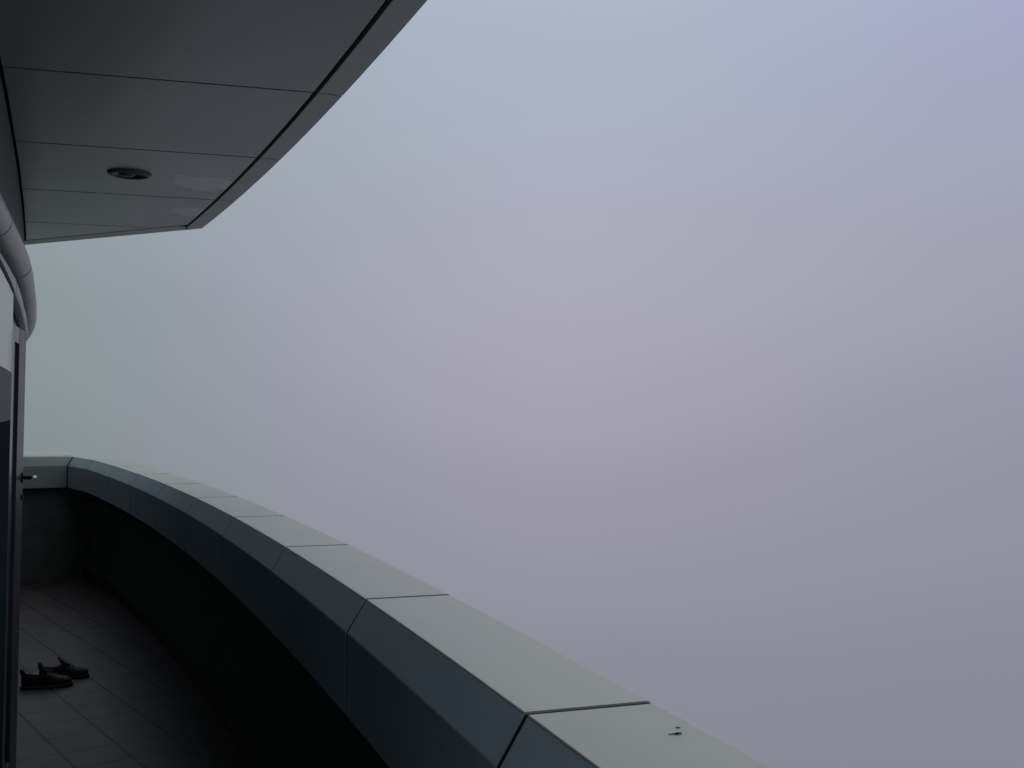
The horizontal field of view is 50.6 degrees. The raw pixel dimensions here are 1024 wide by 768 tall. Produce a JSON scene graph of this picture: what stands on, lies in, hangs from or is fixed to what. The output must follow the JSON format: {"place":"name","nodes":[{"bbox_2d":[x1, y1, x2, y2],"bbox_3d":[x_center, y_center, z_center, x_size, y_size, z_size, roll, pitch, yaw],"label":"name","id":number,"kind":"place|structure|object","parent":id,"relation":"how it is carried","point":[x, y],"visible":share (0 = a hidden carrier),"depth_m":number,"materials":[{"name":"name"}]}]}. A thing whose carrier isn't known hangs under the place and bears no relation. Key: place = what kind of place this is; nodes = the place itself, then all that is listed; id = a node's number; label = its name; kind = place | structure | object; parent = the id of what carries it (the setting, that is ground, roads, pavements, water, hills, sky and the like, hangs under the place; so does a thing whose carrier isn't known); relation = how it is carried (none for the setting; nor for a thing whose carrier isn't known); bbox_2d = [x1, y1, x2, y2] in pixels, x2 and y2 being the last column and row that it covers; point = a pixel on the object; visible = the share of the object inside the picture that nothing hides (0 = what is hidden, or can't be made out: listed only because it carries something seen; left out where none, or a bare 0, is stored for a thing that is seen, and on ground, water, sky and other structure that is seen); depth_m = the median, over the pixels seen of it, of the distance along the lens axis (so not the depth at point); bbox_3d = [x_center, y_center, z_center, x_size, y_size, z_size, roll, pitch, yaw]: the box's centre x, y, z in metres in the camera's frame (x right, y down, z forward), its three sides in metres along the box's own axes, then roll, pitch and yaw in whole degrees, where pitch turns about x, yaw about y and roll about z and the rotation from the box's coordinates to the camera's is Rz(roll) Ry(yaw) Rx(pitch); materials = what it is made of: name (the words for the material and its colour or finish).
{"place":"outdoors","nodes":[
{"label":"outdoors","id":0,"kind":"place"},
{"bbox_2d":[16,577,249,767],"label":"terrace floor","id":1,"kind":"structure","parent":0,"point":[134,699],"depth_m":6.28,"materials":[{"name":"tile"}]},
{"bbox_2d":[0,67,36,767],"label":"building facade","id":2,"kind":"structure","parent":1,"relation":"on","point":[18,305],"depth_m":4.16,"materials":[{"name":"metal"}]},
{"bbox_2d":[2,324,36,767],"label":"terrace door","id":3,"kind":"structure","parent":2,"relation":"attached to","point":[17,477],"depth_m":4.77,"materials":[{"name":"metal"}]},
{"bbox_2d":[0,0,426,244],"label":"canopy","id":4,"kind":"object","parent":2,"relation":"attached to","point":[204,112],"visible":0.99,"depth_m":4.03,"materials":[{"name":"metal"}]},
{"bbox_2d":[107,169,151,179],"bbox_3d":[-1.909,-1.042,5.411,0.212,0.018,0.212,1,-1,0],"label":"recessed light","id":5,"kind":"object","parent":4,"relation":"attached to","point":[132,174],"visible":1,"depth_m":5.38,"materials":[{"name":"black metal"}]},
{"bbox_2d":[20,664,72,689],"bbox_3d":[-2.797,1.749,6.517,0.299,0.140,0.123,1,-2,-20],"label":"shoe","id":6,"kind":"object","parent":1,"relation":"on","point":[48,679],"visible":1,"depth_m":6.47,"materials":[{"name":"black leather"}]},
{"bbox_2d":[20,451,83,580],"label":"end wall","id":7,"kind":"structure","parent":1,"relation":"on","point":[52,526],"depth_m":10.56,"materials":[{"name":"paint"}]},
{"bbox_2d":[38,656,89,678],"bbox_3d":[-2.777,1.754,6.717,0.299,0.140,0.123,2,-2,-30],"label":"shoe","id":8,"kind":"object","parent":1,"relation":"on","point":[69,669],"visible":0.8,"depth_m":6.70,"materials":[{"name":"black leather"}]},
{"bbox_2d":[36,451,769,767],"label":"curved parapet","id":9,"kind":"structure","parent":1,"relation":"on","point":[285,641],"depth_m":3.34,"materials":[{"name":"paint"}]},
{"bbox_2d":[23,0,1023,767],"label":"sky","id":10,"kind":"structure","parent":0,"point":[677,346],"materials":[{"name":"grey"}]}
]}

